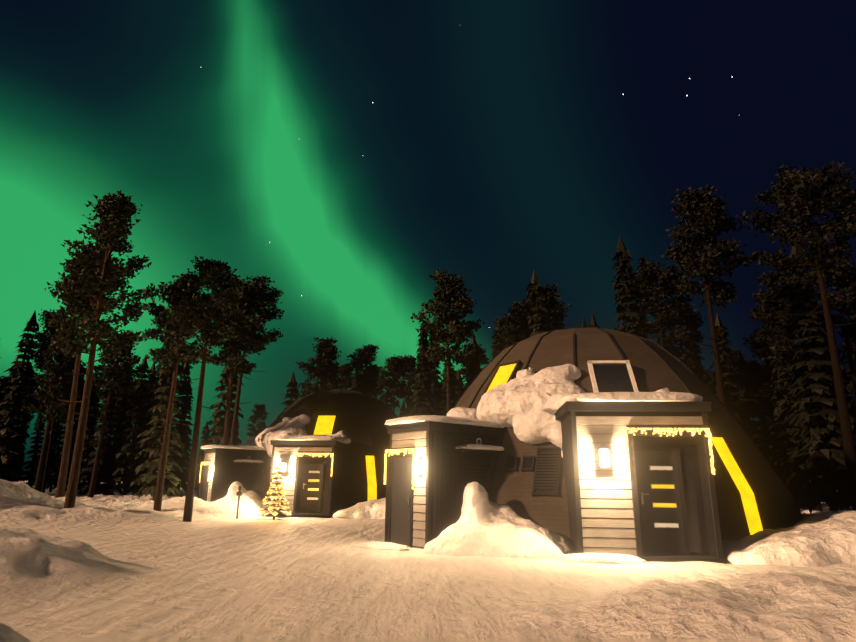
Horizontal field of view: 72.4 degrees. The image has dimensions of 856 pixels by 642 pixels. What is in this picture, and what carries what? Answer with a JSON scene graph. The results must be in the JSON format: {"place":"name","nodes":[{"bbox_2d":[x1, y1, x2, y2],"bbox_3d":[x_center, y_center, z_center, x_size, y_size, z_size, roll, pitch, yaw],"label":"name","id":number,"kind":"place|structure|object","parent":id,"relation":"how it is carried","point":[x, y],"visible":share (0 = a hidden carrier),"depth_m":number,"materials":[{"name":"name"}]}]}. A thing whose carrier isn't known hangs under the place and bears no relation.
{"place":"outdoors","nodes":[
{"label":"outdoors","id":0,"kind":"place"},
{"bbox_2d":[245,414,311,456],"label":"snow","id":1,"kind":"structure","parent":0,"point":[296,425],"depth_m":29.40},
{"bbox_2d":[0,479,855,641],"bbox_3d":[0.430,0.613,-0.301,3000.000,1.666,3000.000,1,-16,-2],"label":"snow ground","id":2,"kind":"structure","parent":0,"point":[117,567],"depth_m":7.88,"materials":[{"name":"snow"}]},
{"bbox_2d":[0,377,6,450],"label":"spruce","id":3,"kind":"object","parent":2,"relation":"on","point":[2,386],"visible":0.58,"depth_m":45.24,"materials":[{"name":"green plant"}]},
{"bbox_2d":[0,376,12,416],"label":"pine","id":4,"kind":"object","parent":2,"relation":"on","point":[6,378],"visible":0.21,"depth_m":62.30,"materials":[{"name":"green plant"}]},
{"bbox_2d":[2,392,16,436],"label":"spruce","id":5,"kind":"object","parent":2,"relation":"on","point":[6,424],"visible":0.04,"depth_m":49.60,"materials":[{"name":"green plant"}]},
{"bbox_2d":[2,378,33,481],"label":"spruce","id":6,"kind":"object","parent":2,"relation":"on","point":[22,446],"visible":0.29,"depth_m":48.30,"materials":[{"name":"green plant"}]},
{"bbox_2d":[0,310,39,481],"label":"spruce","id":7,"kind":"object","parent":2,"relation":"on","point":[20,370],"visible":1,"depth_m":42.48,"materials":[{"name":"green plant"}]},
{"bbox_2d":[15,418,26,481],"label":"spruce","id":8,"kind":"object","parent":2,"relation":"on","point":[25,443],"visible":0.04,"depth_m":69.52,"materials":[{"name":"green plant"}]},
{"bbox_2d":[4,384,39,450],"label":"pine","id":9,"kind":"object","parent":2,"relation":"on","point":[31,418],"visible":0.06,"depth_m":58.67,"materials":[{"name":"green plant"}]},
{"bbox_2d":[14,369,42,472],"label":"pine","id":10,"kind":"object","parent":2,"relation":"on","point":[37,386],"visible":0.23,"depth_m":57.11,"materials":[{"name":"green plant"}]},
{"bbox_2d":[20,413,46,490],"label":"spruce","id":11,"kind":"object","parent":2,"relation":"on","point":[27,467],"visible":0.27,"depth_m":50.50,"materials":[{"name":"green plant"}]},
{"bbox_2d":[39,421,56,474],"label":"spruce","id":12,"kind":"object","parent":2,"relation":"on","point":[49,439],"visible":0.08,"depth_m":73.67,"materials":[{"name":"green plant"}]},
{"bbox_2d":[36,392,61,491],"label":"pine","id":13,"kind":"object","parent":2,"relation":"on","point":[38,403],"depth_m":56.52,"materials":[{"name":"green plant"}]},
{"bbox_2d":[27,309,76,487],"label":"pine","id":14,"kind":"object","parent":2,"relation":"on","point":[46,335],"visible":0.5,"depth_m":44.39,"materials":[{"name":"green plant"}]},
{"bbox_2d":[25,333,82,490],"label":"pine","id":15,"kind":"object","parent":2,"relation":"on","point":[58,392],"visible":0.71,"depth_m":39.20,"materials":[{"name":"green plant"}]},
{"bbox_2d":[31,367,79,492],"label":"pine","id":16,"kind":"object","parent":2,"relation":"on","point":[43,487],"visible":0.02,"depth_m":47.28,"materials":[{"name":"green plant"}]},
{"bbox_2d":[46,414,68,491],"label":"spruce","id":17,"kind":"object","parent":2,"relation":"on","point":[58,434],"visible":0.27,"depth_m":58.58,"materials":[{"name":"green plant"}]},
{"bbox_2d":[47,378,83,485],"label":"spruce","id":18,"kind":"object","parent":2,"relation":"on","point":[59,452],"visible":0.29,"depth_m":50.55,"materials":[{"name":"green plant"}]},
{"bbox_2d":[53,415,78,491],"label":"spruce","id":19,"kind":"object","parent":2,"relation":"on","point":[70,454],"visible":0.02,"depth_m":61.73,"materials":[{"name":"green plant"}]},
{"bbox_2d":[47,361,101,448],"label":"pine","id":20,"kind":"object","parent":2,"relation":"on","point":[81,380],"visible":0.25,"depth_m":46.00,"materials":[{"name":"green plant"}]},
{"bbox_2d":[68,376,98,489],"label":"spruce","id":21,"kind":"object","parent":2,"relation":"on","point":[92,397],"visible":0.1,"depth_m":55.48,"materials":[{"name":"green plant"}]},
{"bbox_2d":[44,241,127,497],"bbox_3d":[-15.877,2.439,26.764,3.584,12.657,3.740,2,-15,-7],"label":"pine","id":22,"kind":"object","parent":2,"relation":"on","point":[68,325],"visible":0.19,"depth_m":26.46,"materials":[{"name":"green plant"}]},
{"bbox_2d":[78,396,101,494],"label":"spruce","id":23,"kind":"object","parent":2,"relation":"on","point":[92,419],"visible":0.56,"depth_m":48.95,"materials":[{"name":"green plant"}]},
{"bbox_2d":[76,383,118,495],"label":"spruce","id":24,"kind":"object","parent":2,"relation":"on","point":[100,489],"visible":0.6,"depth_m":42.54,"materials":[{"name":"green plant"}]},
{"bbox_2d":[45,189,166,508],"bbox_3d":[-12.298,0.997,21.887,4.101,12.489,3.361,12,-19,-35],"label":"pine","id":25,"kind":"object","parent":2,"relation":"on","point":[112,229],"visible":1,"depth_m":22.04,"materials":[{"name":"green plant"}]},
{"bbox_2d":[98,360,130,494],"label":"spruce","id":26,"kind":"object","parent":2,"relation":"on","point":[122,400],"visible":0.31,"depth_m":47.83,"materials":[{"name":"green plant"}]},
{"bbox_2d":[87,329,147,497],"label":"pine","id":27,"kind":"object","parent":2,"relation":"on","point":[111,370],"visible":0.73,"depth_m":39.77,"materials":[{"name":"green plant"}]},
{"bbox_2d":[105,355,150,495],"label":"spruce","id":28,"kind":"object","parent":2,"relation":"on","point":[141,388],"visible":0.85,"depth_m":42.41,"materials":[{"name":"green plant"}]},
{"bbox_2d":[121,380,153,493],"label":"spruce","id":29,"kind":"object","parent":2,"relation":"on","point":[122,481],"visible":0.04,"depth_m":49.21,"materials":[{"name":"green plant"}]},
{"bbox_2d":[124,362,157,495],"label":"spruce","id":30,"kind":"object","parent":2,"relation":"on","point":[151,377],"visible":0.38,"depth_m":48.02,"materials":[{"name":"green plant"}]},
{"bbox_2d":[142,392,168,483],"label":"spruce","id":31,"kind":"object","parent":2,"relation":"on","point":[156,425],"visible":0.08,"depth_m":42.08,"materials":[{"name":"green plant"}]},
{"bbox_2d":[130,329,186,500],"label":"spruce","id":32,"kind":"object","parent":2,"relation":"on","point":[148,487],"visible":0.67,"depth_m":28.70,"materials":[{"name":"green plant"}]},
{"bbox_2d":[142,268,213,510],"bbox_3d":[-10.978,2.939,25.005,3.225,10.892,3.366,11,-18,-32],"label":"pine","id":33,"kind":"object","parent":2,"relation":"on","point":[177,291],"visible":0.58,"depth_m":25.41,"materials":[{"name":"green plant"}]},
{"bbox_2d":[155,341,200,394],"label":"pine","id":34,"kind":"object","parent":2,"relation":"on","point":[179,369],"visible":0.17,"depth_m":55.52,"materials":[{"name":"green plant"}]},
{"bbox_2d":[164,361,192,494],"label":"spruce","id":35,"kind":"object","parent":2,"relation":"on","point":[183,388],"visible":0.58,"depth_m":48.42,"materials":[{"name":"green plant"}]},
{"bbox_2d":[170,383,194,492],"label":"spruce","id":36,"kind":"object","parent":2,"relation":"on","point":[185,470],"visible":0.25,"depth_m":58.34,"materials":[{"name":"green plant"}]},
{"bbox_2d":[195,421,209,489],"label":"spruce","id":37,"kind":"object","parent":2,"relation":"on","point":[200,453],"visible":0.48,"depth_m":77.95,"materials":[{"name":"green plant"}]},
{"bbox_2d":[165,256,250,521],"bbox_3d":[-8.935,2.530,22.842,3.160,10.921,2.882,5,-16,-17],"label":"pine","id":38,"kind":"object","parent":2,"relation":"on","point":[214,275],"visible":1,"depth_m":23.32,"materials":[{"name":"green plant"}]},
{"bbox_2d":[195,333,243,497],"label":"spruce","id":39,"kind":"object","parent":2,"relation":"on","point":[217,437],"visible":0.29,"depth_m":35.15,"materials":[{"name":"green plant"}]},
{"bbox_2d":[198,448,265,501],"bbox_3d":[-8.896,8.017,29.440,4.500,2.910,2.002,13,-20,-38],"label":"entrance annex","id":40,"kind":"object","parent":2,"relation":"on","point":[226,471],"depth_m":28.27,"materials":[{"name":"wood"}]},
{"bbox_2d":[199,462,210,482],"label":"icicle lights","id":41,"kind":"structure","parent":40,"relation":"attached to","point":[205,463],"depth_m":28.59},
{"bbox_2d":[200,443,263,462],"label":"roof snow","id":42,"kind":"structure","parent":40,"relation":"on","point":[256,447],"depth_m":28.51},
{"bbox_2d":[197,275,272,493],"bbox_3d":[-9.910,3.593,28.833,3.829,12.320,3.723,8,-18,-22],"label":"pine","id":43,"kind":"object","parent":2,"relation":"on","point":[248,322],"visible":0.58,"depth_m":29.46,"materials":[{"name":"green plant"}]},
{"bbox_2d":[236,486,241,518],"bbox_3d":[-7.808,7.517,24.084,0.220,1.365,0.100,1,-16,-2],"label":"signpost","id":44,"kind":"object","parent":2,"relation":"on","point":[239,494],"visible":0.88,"depth_m":24.13,"materials":[{"name":"black paint"}]},
{"bbox_2d":[216,481,266,510],"bbox_3d":[-8.566,8.395,26.998,3.504,1.926,2.173,-1,-16,5],"label":"snow pile","id":45,"kind":"object","parent":2,"relation":"on","point":[252,499],"visible":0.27,"depth_m":26.81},
{"bbox_2d":[214,276,284,444],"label":"pine","id":46,"kind":"object","parent":2,"relation":"on","point":[260,284],"visible":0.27,"depth_m":33.91,"materials":[{"name":"green plant"}]},
{"bbox_2d":[246,403,268,436],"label":"pine","id":47,"kind":"object","parent":2,"relation":"on","point":[258,412],"visible":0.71,"depth_m":85.85,"materials":[{"name":"green plant"}]},
{"bbox_2d":[259,466,290,519],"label":"christmas tree","id":48,"kind":"object","parent":2,"relation":"on","point":[274,502],"visible":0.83,"depth_m":24.09,"materials":[{"name":"plant"}]},
{"bbox_2d":[257,467,290,516],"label":"christmas tree lights","id":49,"kind":"object","parent":48,"relation":"on","point":[276,492],"visible":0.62,"depth_m":24.24},
{"bbox_2d":[280,370,299,409],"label":"spruce","id":50,"kind":"object","parent":2,"relation":"on","point":[293,385],"visible":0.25,"depth_m":37.62,"materials":[{"name":"green plant"}]},
{"bbox_2d":[259,430,350,514],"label":"snow","id":51,"kind":"structure","parent":2,"relation":"on","point":[341,436],"depth_m":26.58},
{"bbox_2d":[268,440,348,515],"bbox_3d":[-5.540,7.325,27.389,3.040,3.210,3.200,-1,-16,5],"label":"entrance porch","id":52,"kind":"object","parent":2,"relation":"on","point":[311,487],"visible":0.83,"depth_m":26.32,"materials":[{"name":"wood"}]},
{"bbox_2d":[293,453,333,476],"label":"string lights","id":53,"kind":"object","parent":52,"relation":"attached to","point":[315,454],"visible":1,"depth_m":26.18,"materials":[{"name":"yellow"}]},
{"bbox_2d":[296,336,342,393],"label":"pine","id":54,"kind":"object","parent":2,"relation":"on","point":[327,349],"visible":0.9,"depth_m":48.61,"materials":[{"name":"green plant"}]},
{"bbox_2d":[245,389,398,510],"bbox_3d":[-5.073,7.203,33.198,11.660,6.621,11.660,-1,-16,5],"label":"dome cabin","id":55,"kind":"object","parent":2,"relation":"on","point":[359,418],"depth_m":29.48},
{"bbox_2d":[337,363,353,388],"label":"pine","id":56,"kind":"object","parent":2,"relation":"on","point":[345,374],"visible":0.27,"depth_m":65.41,"materials":[{"name":"green plant"}]},
{"bbox_2d":[349,376,360,391],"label":"spruce","id":57,"kind":"object","parent":2,"relation":"on","point":[355,386],"visible":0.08,"depth_m":47.94,"materials":[{"name":"green plant"}]},
{"bbox_2d":[332,497,385,518],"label":"snowbank","id":58,"kind":"object","parent":2,"relation":"on","point":[372,509],"visible":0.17,"depth_m":25.25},
{"bbox_2d":[346,344,380,393],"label":"pine","id":59,"kind":"object","parent":2,"relation":"on","point":[365,355],"visible":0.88,"depth_m":50.17,"materials":[{"name":"green plant"}]},
{"bbox_2d":[360,367,384,400],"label":"pine","id":60,"kind":"object","parent":2,"relation":"on","point":[378,391],"visible":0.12,"depth_m":64.34,"materials":[{"name":"green plant"}]},
{"bbox_2d":[377,355,415,412],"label":"pine","id":61,"kind":"object","parent":2,"relation":"on","point":[396,369],"visible":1,"depth_m":48.73,"materials":[{"name":"green plant"}]},
{"bbox_2d":[398,400,406,417],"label":"spruce","id":62,"kind":"object","parent":2,"relation":"on","point":[403,409],"visible":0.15,"depth_m":65.09,"materials":[{"name":"green plant"}]},
{"bbox_2d":[392,355,420,416],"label":"pine","id":63,"kind":"object","parent":2,"relation":"on","point":[409,361],"visible":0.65,"depth_m":59.72,"materials":[{"name":"green plant"}]},
{"bbox_2d":[409,326,435,415],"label":"spruce","id":64,"kind":"object","parent":2,"relation":"on","point":[421,405],"visible":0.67,"depth_m":42.68,"materials":[{"name":"green plant"}]},
{"bbox_2d":[408,361,442,408],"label":"pine","id":65,"kind":"object","parent":2,"relation":"on","point":[414,385],"visible":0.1,"depth_m":55.37,"materials":[{"name":"green plant"}]},
{"bbox_2d":[354,415,503,550],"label":"snow","id":66,"kind":"structure","parent":2,"relation":"on","point":[376,545],"depth_m":14.35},
{"bbox_2d":[423,335,444,415],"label":"spruce","id":67,"kind":"object","parent":2,"relation":"on","point":[436,387],"visible":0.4,"depth_m":44.65,"materials":[{"name":"green plant"}]},
{"bbox_2d":[384,421,503,548],"bbox_3d":[1.246,4.348,15.535,4.500,2.910,2.002,13,-20,-38],"label":"entrance porch","id":68,"kind":"object","parent":2,"relation":"on","point":[425,510],"visible":0.58,"depth_m":14.26,"materials":[{"name":"wood"}]},
{"bbox_2d":[384,448,415,488],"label":"fairy lights","id":69,"kind":"object","parent":68,"relation":"attached to","point":[410,450],"visible":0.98,"depth_m":14.62},
{"bbox_2d":[437,358,456,415],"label":"spruce","id":70,"kind":"object","parent":2,"relation":"on","point":[443,410],"visible":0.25,"depth_m":40.18,"materials":[{"name":"green plant"}]},
{"bbox_2d":[410,267,484,412],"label":"pine","id":71,"kind":"object","parent":2,"relation":"on","point":[445,295],"visible":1,"depth_m":29.44,"materials":[{"name":"green plant"}]},
{"bbox_2d":[439,370,465,407],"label":"pine","id":72,"kind":"object","parent":2,"relation":"on","point":[455,374],"visible":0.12,"depth_m":55.91,"materials":[{"name":"green plant"}]},
{"bbox_2d":[452,385,461,406],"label":"spruce","id":73,"kind":"object","parent":2,"relation":"on","point":[458,393],"visible":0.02,"depth_m":42.89,"materials":[{"name":"green plant"}]},
{"bbox_2d":[452,368,464,405],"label":"spruce","id":74,"kind":"object","parent":2,"relation":"on","point":[458,380],"visible":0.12,"depth_m":50.16,"materials":[{"name":"green plant"}]},
{"bbox_2d":[464,336,479,386],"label":"spruce","id":75,"kind":"object","parent":2,"relation":"on","point":[474,367],"visible":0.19,"depth_m":45.23,"materials":[{"name":"green plant"}]},
{"bbox_2d":[456,342,490,390],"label":"pine","id":76,"kind":"object","parent":2,"relation":"on","point":[483,359],"visible":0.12,"depth_m":57.88,"materials":[{"name":"green plant"}]},
{"bbox_2d":[491,318,501,357],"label":"spruce","id":77,"kind":"object","parent":2,"relation":"on","point":[494,332],"visible":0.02,"depth_m":42.69,"materials":[{"name":"green plant"}]},
{"bbox_2d":[423,482,575,558],"bbox_3d":[1.631,4.704,13.087,3.428,2.138,2.208,-1,-16,5],"label":"pile of snow","id":78,"kind":"object","parent":2,"relation":"on","point":[483,525],"visible":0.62,"depth_m":12.52,"materials":[{"name":"snow"}]},
{"bbox_2d":[493,313,523,352],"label":"pine","id":79,"kind":"object","parent":2,"relation":"on","point":[504,325],"visible":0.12,"depth_m":36.20,"materials":[{"name":"green plant"}]},
{"bbox_2d":[491,300,554,354],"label":"pine","id":80,"kind":"object","parent":2,"relation":"on","point":[519,318],"visible":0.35,"depth_m":32.07,"materials":[{"name":"green plant"}]},
{"bbox_2d":[524,269,548,336],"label":"spruce","id":81,"kind":"object","parent":2,"relation":"on","point":[537,314],"visible":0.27,"depth_m":29.11,"materials":[{"name":"green plant"}]},
{"bbox_2d":[514,284,570,339],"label":"pine","id":82,"kind":"object","parent":2,"relation":"on","point":[550,293],"visible":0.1,"depth_m":33.76,"materials":[{"name":"green plant"}]},
{"bbox_2d":[588,313,598,327],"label":"spruce","id":83,"kind":"object","parent":2,"relation":"on","point":[593,323],"visible":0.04,"depth_m":47.92,"materials":[{"name":"green plant"}]},
{"bbox_2d":[541,388,702,564],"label":"snow","id":84,"kind":"structure","parent":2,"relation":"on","point":[554,403],"depth_m":12.48,"materials":[{"name":"snow"}]},
{"bbox_2d":[453,327,802,542],"bbox_3d":[5.069,3.534,19.292,11.660,6.621,11.660,-1,-16,5],"label":"dome cabin","id":85,"kind":"object","parent":2,"relation":"on","point":[754,492],"visible":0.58,"depth_m":15.29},
{"bbox_2d":[611,235,647,338],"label":"spruce","id":86,"kind":"object","parent":2,"relation":"on","point":[626,284],"visible":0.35,"depth_m":27.91,"materials":[{"name":"green plant"}]},
{"bbox_2d":[612,303,648,338],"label":"pine","id":87,"kind":"object","parent":2,"relation":"on","point":[643,318],"visible":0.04,"depth_m":41.19,"materials":[{"name":"green plant"}]},
{"bbox_2d":[555,401,726,563],"bbox_3d":[4.602,3.656,13.483,3.040,3.210,3.200,-1,-16,5],"label":"entrance porch","id":88,"kind":"object","parent":2,"relation":"on","point":[659,503],"visible":0.9,"depth_m":12.35,"materials":[{"name":"wood"}]},
{"bbox_2d":[624,428,714,475],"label":"string lights","id":89,"kind":"object","parent":88,"relation":"attached to","point":[707,431],"visible":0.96,"depth_m":12.28,"materials":[{"name":"yellow"}]},
{"bbox_2d":[617,256,692,350],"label":"pine","id":90,"kind":"object","parent":2,"relation":"on","point":[654,279],"visible":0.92,"depth_m":36.28,"materials":[{"name":"green plant"}]},
{"bbox_2d":[656,300,705,368],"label":"pine","id":91,"kind":"object","parent":2,"relation":"on","point":[687,320],"visible":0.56,"depth_m":39.98,"materials":[{"name":"green plant"}]},
{"bbox_2d":[687,334,705,383],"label":"spruce","id":92,"kind":"object","parent":2,"relation":"on","point":[695,365],"visible":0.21,"depth_m":37.00,"materials":[{"name":"green plant"}]},
{"bbox_2d":[661,184,766,406],"bbox_3d":[12.116,1.179,24.308,3.515,14.660,3.853,2,-16,0],"label":"pine","id":93,"kind":"object","parent":2,"relation":"on","point":[701,211],"visible":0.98,"depth_m":25.23,"materials":[{"name":"green plant"}]},
{"bbox_2d":[709,313,760,445],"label":"spruce","id":94,"kind":"object","parent":2,"relation":"on","point":[725,359],"visible":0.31,"depth_m":33.24,"materials":[{"name":"green plant"}]},
{"bbox_2d":[708,348,764,410],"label":"tree","id":95,"kind":"object","parent":2,"relation":"on","point":[735,355],"visible":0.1,"depth_m":44.59,"materials":[{"name":"green plant"}]},
{"bbox_2d":[743,293,809,506],"bbox_3d":[22.285,4.695,36.313,3.694,14.230,3.370,-14,-21,40],"label":"pine","id":96,"kind":"object","parent":2,"relation":"on","point":[757,345],"visible":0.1,"depth_m":37.56,"materials":[{"name":"green plant"}]},
{"bbox_2d":[761,359,805,505],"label":"spruce","id":97,"kind":"object","parent":2,"relation":"on","point":[767,373],"visible":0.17,"depth_m":40.06,"materials":[{"name":"green plant"}]},
{"bbox_2d":[742,270,832,511],"bbox_3d":[18.466,3.457,29.086,4.640,12.692,3.802,9,-18,-27],"label":"pine","id":98,"kind":"object","parent":2,"relation":"on","point":[773,298],"visible":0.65,"depth_m":29.71,"materials":[{"name":"green plant"}]},
{"bbox_2d":[723,510,855,566],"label":"snow mound","id":99,"kind":"object","parent":2,"relation":"on","point":[823,539],"visible":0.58,"depth_m":11.59,"materials":[{"name":"snow"}]},
{"bbox_2d":[764,314,815,508],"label":"spruce","id":100,"kind":"object","parent":2,"relation":"on","point":[780,421],"visible":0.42,"depth_m":31.85,"materials":[{"name":"green plant"}]},
{"bbox_2d":[737,160,855,509],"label":"pine","id":101,"kind":"object","parent":2,"relation":"on","point":[813,192],"visible":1,"depth_m":21.48,"materials":[{"name":"green plant"}]},
{"bbox_2d":[780,246,855,513],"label":"spruce","id":102,"kind":"object","parent":2,"relation":"on","point":[819,432],"visible":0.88,"depth_m":24.18,"materials":[{"name":"green plant"}]},
{"bbox_2d":[794,336,845,491],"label":"pine","id":103,"kind":"object","parent":2,"relation":"on","point":[839,352],"depth_m":40.40,"materials":[{"name":"green plant"}]},
{"bbox_2d":[802,256,855,397],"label":"pine","id":104,"kind":"object","parent":2,"relation":"on","point":[841,275],"visible":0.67,"depth_m":32.22,"materials":[{"name":"green plant"}]},
{"bbox_2d":[803,299,855,506],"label":"spruce","id":105,"kind":"object","parent":2,"relation":"on","point":[831,445],"visible":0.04,"depth_m":36.56,"materials":[{"name":"green plant"}]},
{"bbox_2d":[829,350,855,478],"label":"spruce","id":106,"kind":"object","parent":2,"relation":"on","point":[848,397],"visible":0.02,"depth_m":42.35,"materials":[{"name":"green plant"}]},
{"bbox_2d":[841,338,855,393],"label":"tree","id":107,"kind":"object","parent":2,"relation":"on","point":[850,385],"visible":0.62,"depth_m":36.82,"materials":[{"name":"green plant"}]},
{"bbox_2d":[850,308,855,432],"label":"spruce","id":108,"kind":"object","parent":2,"relation":"on","point":[852,317],"visible":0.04,"depth_m":38.91,"materials":[{"name":"green plant"}]},
{"bbox_2d":[0,0,855,479],"label":"sky","id":109,"kind":"structure","parent":0,"point":[343,154],"materials":[{"name":"green"}]},
{"bbox_2d":[446,364,584,457],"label":"snow","id":110,"kind":"structure","parent":0,"point":[517,403],"depth_m":15.17,"materials":[{"name":"snow"}]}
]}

